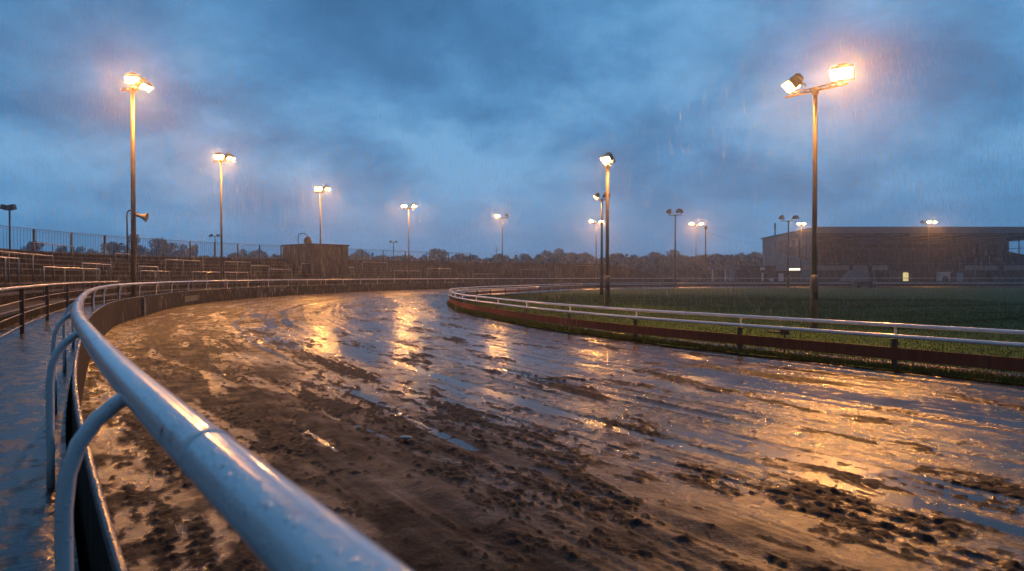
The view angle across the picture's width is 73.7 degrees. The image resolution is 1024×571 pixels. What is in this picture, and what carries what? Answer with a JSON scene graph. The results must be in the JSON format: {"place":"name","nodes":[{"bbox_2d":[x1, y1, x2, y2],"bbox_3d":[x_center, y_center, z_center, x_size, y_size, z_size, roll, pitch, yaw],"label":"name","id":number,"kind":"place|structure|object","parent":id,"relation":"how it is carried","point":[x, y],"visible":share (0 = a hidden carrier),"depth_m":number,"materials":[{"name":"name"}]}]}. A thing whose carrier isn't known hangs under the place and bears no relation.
{"place":"outdoors","nodes":[
{"label":"outdoors","id":0,"kind":"place"},
{"bbox_2d":[0,204,16,248],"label":"lamp post","id":1,"kind":"object","parent":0,"point":[10,207],"visible":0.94,"depth_m":45.81,"materials":[{"name":"grey metal"}]},
{"bbox_2d":[0,302,108,570],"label":"walkway","id":2,"kind":"structure","parent":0,"point":[27,501],"depth_m":4.37,"materials":[{"name":"concrete"}]},
{"bbox_2d":[0,281,118,336],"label":"walkway fence","id":3,"kind":"object","parent":2,"relation":"on","point":[21,309],"visible":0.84,"depth_m":16.23,"materials":[{"name":"metal"}]},
{"bbox_2d":[121,72,153,297],"bbox_3d":[-15.806,-4.002,28.733,1.396,9.952,0.828,0,1,14],"label":"floodlight mast","id":4,"kind":"object","parent":2,"relation":"on","point":[139,82],"visible":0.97,"depth_m":28.68,"materials":[{"name":"grey metal"}]},
{"bbox_2d":[133,213,148,222],"bbox_3d":[-15.633,-2.866,28.753,0.561,0.427,0.433,0,1,-12],"label":"horn loudspeaker","id":5,"kind":"object","parent":4,"relation":"attached to","point":[144,217],"visible":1,"depth_m":28.69,"materials":[{"name":"grey metal"}]},
{"bbox_2d":[213,152,235,287],"bbox_3d":[-20.028,-4.274,47.437,1.646,10.006,0.778,0,1,12],"label":"floodlight mast","id":6,"kind":"object","parent":2,"relation":"on","point":[220,156],"visible":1,"depth_m":47.40,"materials":[{"name":"grey metal"}]},
{"bbox_2d":[314,185,330,284],"bbox_3d":[-17.977,-4.487,64.627,1.712,9.981,0.731,0,1,14],"label":"floodlight mast","id":7,"kind":"object","parent":2,"relation":"on","point":[318,189],"visible":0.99,"depth_m":64.58,"materials":[{"name":"grey metal"}]},
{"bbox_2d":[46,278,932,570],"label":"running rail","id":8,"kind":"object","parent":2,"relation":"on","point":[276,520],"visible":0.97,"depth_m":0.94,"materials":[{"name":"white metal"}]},
{"bbox_2d":[65,280,707,450],"bbox_3d":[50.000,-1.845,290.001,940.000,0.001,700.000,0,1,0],"label":"ground","id":9,"kind":"structure","parent":0,"point":[68,429],"depth_m":9.38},
{"bbox_2d":[21,241,44,250],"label":"tree","id":10,"kind":"object","parent":9,"relation":"on","point":[39,246],"visible":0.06,"depth_m":161.39,"materials":[{"name":"green plant"}]},
{"bbox_2d":[55,246,67,251],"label":"tree","id":11,"kind":"object","parent":9,"relation":"on","point":[59,250],"visible":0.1,"depth_m":186.36,"materials":[{"name":"green plant"}]},
{"bbox_2d":[69,246,97,253],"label":"tree","id":12,"kind":"object","parent":9,"relation":"on","point":[88,251],"visible":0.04,"depth_m":186.73,"materials":[{"name":"green plant"}]},
{"bbox_2d":[99,241,129,254],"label":"tree","id":13,"kind":"object","parent":9,"relation":"on","point":[108,245],"visible":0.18,"depth_m":194.08,"materials":[{"name":"green plant"}]},
{"bbox_2d":[124,234,142,255],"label":"tree","id":14,"kind":"object","parent":9,"relation":"on","point":[140,246],"visible":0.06,"depth_m":203.36,"materials":[{"name":"green plant"}]},
{"bbox_2d":[141,243,166,255],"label":"tree","id":15,"kind":"object","parent":9,"relation":"on","point":[160,251],"visible":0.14,"depth_m":212.19,"materials":[{"name":"green plant"}]},
{"bbox_2d":[146,237,182,256],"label":"tree","id":16,"kind":"object","parent":9,"relation":"on","point":[170,244],"visible":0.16,"depth_m":219.12,"materials":[{"name":"green plant"}]},
{"bbox_2d":[162,244,193,256],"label":"tree","id":17,"kind":"object","parent":9,"relation":"on","point":[184,251],"visible":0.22,"depth_m":220.29,"materials":[{"name":"green plant"}]},
{"bbox_2d":[191,244,198,255],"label":"tree","id":18,"kind":"object","parent":9,"relation":"on","point":[194,248],"visible":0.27,"depth_m":236.28,"materials":[{"name":"green plant"}]},
{"bbox_2d":[209,234,219,257],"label":"lamp post","id":19,"kind":"object","parent":9,"relation":"on","point":[211,235],"visible":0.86,"depth_m":99.88,"materials":[{"name":"grey metal"}]},
{"bbox_2d":[236,249,258,257],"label":"tree","id":20,"kind":"object","parent":9,"relation":"on","point":[243,254],"visible":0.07,"depth_m":253.02,"materials":[{"name":"green plant"}]},
{"bbox_2d":[249,249,268,257],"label":"tree","id":21,"kind":"object","parent":9,"relation":"on","point":[263,254],"visible":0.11,"depth_m":253.45,"materials":[{"name":"green plant"}]},
{"bbox_2d":[0,248,680,328],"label":"terrace","id":22,"kind":"structure","parent":9,"relation":"on","point":[180,269],"depth_m":53.74,"materials":[{"name":"concrete"}]},
{"bbox_2d":[0,256,19,291],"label":"crush barrier","id":23,"kind":"object","parent":22,"relation":"on","point":[5,269],"visible":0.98,"depth_m":21.20,"materials":[{"name":"metal"}]},
{"bbox_2d":[0,251,53,282],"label":"crush barrier","id":24,"kind":"object","parent":22,"relation":"on","point":[8,252],"visible":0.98,"depth_m":26.58,"materials":[{"name":"grey metal"}]},
{"bbox_2d":[32,242,73,264],"bbox_3d":[-24.419,-1.653,36.382,0.100,1.114,4.889,0,1,-12],"label":"crush barrier","id":25,"kind":"object","parent":22,"relation":"on","point":[52,248],"visible":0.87,"depth_m":36.29,"materials":[{"name":"grey metal"}]},
{"bbox_2d":[43,266,99,300],"bbox_3d":[-16.207,-0.108,25.301,0.105,1.114,7.434,0,1,-19],"label":"crush barrier","id":26,"kind":"object","parent":22,"relation":"on","point":[44,267],"visible":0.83,"depth_m":24.16,"materials":[{"name":"metal"}]},
{"bbox_2d":[82,262,110,287],"bbox_3d":[-19.338,-0.473,31.818,0.079,1.114,4.470,0,1,-17],"label":"crush barrier","id":27,"kind":"object","parent":22,"relation":"on","point":[96,271],"visible":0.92,"depth_m":31.77,"materials":[{"name":"metal"}]},
{"bbox_2d":[114,253,130,270],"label":"crush barrier","id":28,"kind":"object","parent":22,"relation":"on","point":[124,253],"visible":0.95,"depth_m":43.09,"materials":[{"name":"grey metal"}]},
{"bbox_2d":[126,210,130,259],"bbox_3d":[-24.508,-3.283,43.961,0.650,3.215,0.360,0,1,0],"label":"lamp post","id":29,"kind":"object","parent":22,"relation":"on","point":[127,234],"visible":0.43,"depth_m":43.93,"materials":[{"name":"grey metal"}]},
{"bbox_2d":[138,266,158,284],"bbox_3d":[-21.185,-0.578,39.778,0.077,1.114,3.037,0,1,-8],"label":"crush barrier","id":30,"kind":"object","parent":22,"relation":"on","point":[146,266],"visible":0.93,"depth_m":39.17,"materials":[{"name":"metal"}]},
{"bbox_2d":[140,270,169,290],"bbox_3d":[-19.915,-0.276,38.121,0.117,1.114,5.030,0,1,-11],"label":"crush barrier","id":31,"kind":"object","parent":22,"relation":"on","point":[154,277],"visible":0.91,"depth_m":38.07,"materials":[{"name":"metal"}]},
{"bbox_2d":[165,259,200,274],"bbox_3d":[-23.589,-1.285,49.016,0.087,1.114,5.123,0,1,1],"label":"crush barrier","id":32,"kind":"object","parent":22,"relation":"on","point":[183,260],"visible":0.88,"depth_m":49.12,"materials":[{"name":"metal"}]},
{"bbox_2d":[0,225,470,261],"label":"back fence","id":33,"kind":"object","parent":22,"relation":"on","point":[104,243],"visible":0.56,"depth_m":56.33,"materials":[{"name":"metal"}]},
{"bbox_2d":[224,261,250,274],"bbox_3d":[-23.039,-1.445,57.368,0.067,1.114,4.235,0,1,7],"label":"crush barrier","id":34,"kind":"object","parent":22,"relation":"on","point":[232,261],"visible":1,"depth_m":56.33,"materials":[{"name":"metal"}]},
{"bbox_2d":[227,272,247,286],"bbox_3d":[-20.683,-0.458,51.302,0.076,1.114,3.921,0,1,3],"label":"crush barrier","id":35,"kind":"object","parent":22,"relation":"on","point":[236,275],"visible":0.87,"depth_m":51.28,"materials":[{"name":"metal"}]},
{"bbox_2d":[251,265,269,277],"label":"crush barrier","id":36,"kind":"object","parent":22,"relation":"on","point":[259,265],"visible":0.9,"depth_m":58.49,"materials":[{"name":"metal"}]},
{"bbox_2d":[298,233,311,267],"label":"lamp post","id":37,"kind":"object","parent":22,"relation":"on","point":[307,239],"visible":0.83,"depth_m":70.89,"materials":[{"name":"grey metal"}]},
{"bbox_2d":[281,243,349,278],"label":"timber shed","id":38,"kind":"structure","parent":22,"relation":"on","point":[334,259],"depth_m":71.68,"materials":[{"name":"wood"}]},
{"bbox_2d":[319,263,328,276],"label":"door","id":39,"kind":"structure","parent":38,"relation":"in","point":[326,265],"depth_m":71.21,"materials":[{"name":"metal"}]},
{"bbox_2d":[401,203,416,282],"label":"floodlight mast","id":40,"kind":"object","parent":22,"relation":"on","point":[412,205],"visible":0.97,"depth_m":82.88,"materials":[{"name":"grey metal"}]},
{"bbox_2d":[495,213,508,280],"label":"floodlight mast","id":41,"kind":"object","parent":22,"relation":"on","point":[498,215],"visible":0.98,"depth_m":98.38,"materials":[{"name":"grey metal"}]},
{"bbox_2d":[589,219,600,280],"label":"floodlight mast","id":42,"kind":"object","parent":22,"relation":"on","point":[591,221],"visible":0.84,"depth_m":108.38,"materials":[{"name":"grey metal"}]},
{"bbox_2d":[690,222,702,280],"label":"floodlight mast","id":43,"kind":"object","parent":22,"relation":"on","point":[700,223],"visible":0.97,"depth_m":116.46,"materials":[{"name":"grey metal"}]},
{"bbox_2d":[349,249,370,259],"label":"tree","id":44,"kind":"object","parent":9,"relation":"on","point":[359,252],"visible":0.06,"depth_m":212.28,"materials":[{"name":"green plant"}]},
{"bbox_2d":[389,240,397,260],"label":"lamp post","id":45,"kind":"object","parent":9,"relation":"on","point":[393,247],"visible":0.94,"depth_m":129.84,"materials":[{"name":"grey metal"}]},
{"bbox_2d":[396,255,410,260],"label":"tree","id":46,"kind":"object","parent":9,"relation":"on","point":[398,257],"visible":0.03,"depth_m":217.71,"materials":[{"name":"green plant"}]},
{"bbox_2d":[429,248,447,257],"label":"tree","id":47,"kind":"object","parent":9,"relation":"on","point":[437,252],"visible":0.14,"depth_m":217.35,"materials":[{"name":"green plant"}]},
{"bbox_2d":[163,252,761,280],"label":"trees","id":48,"kind":"object","parent":9,"relation":"on","point":[648,265],"visible":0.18,"depth_m":189.60,"materials":[{"name":"green plant"}]},
{"bbox_2d":[492,253,509,262],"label":"tree","id":49,"kind":"object","parent":9,"relation":"on","point":[499,257],"visible":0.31,"depth_m":223.95,"materials":[{"name":"green plant"}]},
{"bbox_2d":[519,253,530,258],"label":"tree","id":50,"kind":"object","parent":9,"relation":"on","point":[526,255],"visible":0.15,"depth_m":230.44,"materials":[{"name":"green plant"}]},
{"bbox_2d":[72,281,1023,570],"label":"boundary wall","id":51,"kind":"structure","parent":9,"relation":"on","point":[98,547],"depth_m":21.00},
{"bbox_2d":[535,248,567,262],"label":"tree","id":52,"kind":"object","parent":9,"relation":"on","point":[560,251],"visible":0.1,"depth_m":229.59,"materials":[{"name":"green plant"}]},
{"bbox_2d":[567,252,582,258],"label":"tree","id":53,"kind":"object","parent":9,"relation":"on","point":[578,256],"visible":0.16,"depth_m":229.56,"materials":[{"name":"green plant"}]},
{"bbox_2d":[580,252,595,259],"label":"tree","id":54,"kind":"object","parent":9,"relation":"on","point":[586,255],"visible":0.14,"depth_m":236.19,"materials":[{"name":"green plant"}]},
{"bbox_2d":[604,253,622,257],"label":"tree","id":55,"kind":"object","parent":9,"relation":"on","point":[620,254],"visible":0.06,"depth_m":230.92,"materials":[{"name":"green plant"}]},
{"bbox_2d":[641,249,691,278],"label":"tree","id":56,"kind":"object","parent":9,"relation":"on","point":[655,254],"visible":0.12,"depth_m":211.66,"materials":[{"name":"green plant"}]},
{"bbox_2d":[707,253,726,259],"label":"tree","id":57,"kind":"object","parent":9,"relation":"on","point":[715,254],"visible":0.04,"depth_m":229.20,"materials":[{"name":"green plant"}]},
{"bbox_2d":[745,251,761,258],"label":"tree","id":58,"kind":"object","parent":9,"relation":"on","point":[753,254],"visible":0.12,"depth_m":243.08,"materials":[{"name":"green plant"}]},
{"bbox_2d":[0,0,1023,261],"label":"sky","id":59,"kind":"structure","parent":0,"point":[465,112],"materials":[{"name":"blue"}]},
{"bbox_2d":[81,286,1023,570],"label":"track","id":60,"kind":"structure","parent":0,"point":[519,494],"depth_m":6.03,"materials":[{"name":"brown soil"}]},
{"bbox_2d":[399,435,411,439],"bbox_3d":[-1.020,1.465,6.570,0.126,0.041,0.079,0,1,0],"label":"stone","id":61,"kind":"object","parent":60,"relation":"on","point":[406,437],"visible":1,"depth_m":6.55,"materials":[{"name":"stone"}]},
{"bbox_2d":[216,286,1023,555],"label":"water","id":62,"kind":"structure","parent":60,"relation":"on","point":[349,353],"depth_m":10.03,"materials":[{"name":"liquid"}]},
{"bbox_2d":[447,287,1023,384],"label":"lawn","id":63,"kind":"structure","parent":0,"point":[1013,295],"depth_m":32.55,"materials":[{"name":"green plant"}]},
{"bbox_2d":[594,192,610,294],"bbox_3d":[7.695,-3.456,58.692,1.530,9.116,0.755,0,1,20],"label":"floodlight mast","id":64,"kind":"object","parent":63,"relation":"on","point":[596,195],"visible":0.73,"depth_m":58.57,"materials":[{"name":"grey metal"}]},
{"bbox_2d":[600,152,615,306],"bbox_3d":[4.996,-2.755,35.763,0.919,8.314,1.570,0,1,0],"label":"floodlight mast","id":65,"kind":"object","parent":63,"relation":"on","point":[607,158],"visible":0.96,"depth_m":35.68,"materials":[{"name":"grey metal"}]},
{"bbox_2d":[666,208,683,287],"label":"floodlight mast","id":66,"kind":"object","parent":63,"relation":"on","point":[677,211],"visible":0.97,"depth_m":91.56,"materials":[{"name":"grey metal"}]},
{"bbox_2d":[448,282,1023,371],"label":"rail","id":67,"kind":"object","parent":63,"relation":"on","point":[894,353],"visible":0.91,"depth_m":13.89,"materials":[{"name":"white metal"}]},
{"bbox_2d":[767,330,789,352],"bbox_3d":[5.528,1.155,14.184,0.100,0.520,0.460,-1,1,-38],"label":"junction box","id":68,"kind":"object","parent":63,"relation":"on","point":[784,332],"visible":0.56,"depth_m":14.05,"materials":[{"name":"black plastic"}]},
{"bbox_2d":[778,215,798,287],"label":"floodlight mast","id":69,"kind":"object","parent":63,"relation":"on","point":[781,217],"visible":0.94,"depth_m":96.84,"materials":[{"name":"grey metal"}]},
{"bbox_2d":[781,62,854,328],"bbox_3d":[9.044,-2.435,20.346,0.824,8.077,2.281,-1,1,-36],"label":"floodlight mast","id":70,"kind":"object","parent":63,"relation":"on","point":[839,71],"visible":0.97,"depth_m":20.31,"materials":[{"name":"grey metal"}]},
{"bbox_2d":[851,281,872,287],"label":"equipment trailer","id":71,"kind":"object","parent":63,"relation":"on","point":[859,284],"visible":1,"depth_m":96.00,"materials":[{"name":"metal"}]},
{"bbox_2d":[728,266,775,280],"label":"building","id":72,"kind":"structure","parent":0,"point":[749,273],"depth_m":127.98,"materials":[{"name":"concrete"}]},
{"bbox_2d":[745,274,749,280],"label":"door","id":73,"kind":"structure","parent":72,"relation":"in","point":[747,276],"depth_m":127.93,"materials":[{"name":"grey metal"}]},
{"bbox_2d":[760,267,764,280],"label":"white pillar","id":74,"kind":"structure","parent":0,"point":[762,269],"depth_m":122.33,"materials":[{"name":"paint"}]},
{"label":"pavement","id":75,"kind":"structure","parent":0,"visible":0},
{"bbox_2d":[704,226,706,280],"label":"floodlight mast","id":76,"kind":"object","parent":75,"relation":"on","point":[705,227],"visible":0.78,"depth_m":117.84,"materials":[{"name":"metal"}]},
{"bbox_2d":[706,267,739,280],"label":"entrance canopy","id":77,"kind":"object","parent":75,"relation":"on","point":[722,268],"visible":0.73,"depth_m":124.21,"materials":[{"name":"grey metal"}]},
{"bbox_2d":[771,268,799,280],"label":"ticket kiosk","id":78,"kind":"object","parent":75,"relation":"on","point":[781,275],"visible":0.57,"depth_m":122.98,"materials":[{"name":"white paint"}]},
{"bbox_2d":[778,273,783,280],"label":"door","id":79,"kind":"structure","parent":78,"relation":"in","point":[780,275],"depth_m":122.94,"materials":[{"name":"white paint"}]},
{"bbox_2d":[797,222,805,280],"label":"floodlight mast","id":80,"kind":"object","parent":75,"relation":"on","point":[799,223],"visible":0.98,"depth_m":120.95,"materials":[{"name":"grey metal"}]},
{"bbox_2d":[761,227,1023,280],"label":"grandstand","id":81,"kind":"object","parent":75,"relation":"on","point":[901,253],"visible":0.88,"depth_m":130.88},
{"bbox_2d":[776,235,811,260],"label":"side window","id":82,"kind":"structure","parent":81,"relation":"in","point":[798,252],"depth_m":131.35,"materials":[{"name":"grey glass"}]},
{"bbox_2d":[878,273,882,280],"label":"door","id":83,"kind":"structure","parent":81,"relation":"in","point":[880,275],"depth_m":124.97,"materials":[{"name":"grey metal"}]},
{"bbox_2d":[848,244,944,247],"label":"press window","id":84,"kind":"structure","parent":81,"relation":"in","point":[849,245],"depth_m":144.30,"materials":[{"name":"grey glass"}]},
{"bbox_2d":[903,272,907,280],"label":"doorway","id":85,"kind":"structure","parent":81,"relation":"in","point":[905,274],"depth_m":125.00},
{"bbox_2d":[957,273,962,280],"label":"door","id":86,"kind":"structure","parent":81,"relation":"in","point":[959,275],"depth_m":124.97,"materials":[{"name":"black plastic"}]},
{"bbox_2d":[986,273,991,280],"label":"door","id":87,"kind":"structure","parent":81,"relation":"in","point":[988,275],"depth_m":124.97,"materials":[{"name":"grey metal"}]},
{"bbox_2d":[1009,240,1023,253],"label":"side window","id":88,"kind":"structure","parent":81,"relation":"in","point":[1012,244],"depth_m":140.54,"materials":[{"name":"blue glass"}]},
{"bbox_2d":[920,220,936,280],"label":"floodlight mast","id":89,"kind":"object","parent":75,"relation":"on","point":[923,222],"visible":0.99,"depth_m":120.86,"materials":[{"name":"grey metal"}]},
{"bbox_2d":[935,272,951,280],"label":"white kiosk","id":90,"kind":"object","parent":75,"relation":"on","point":[942,276],"visible":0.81,"depth_m":122.49,"materials":[{"name":"paint"}]}
]}

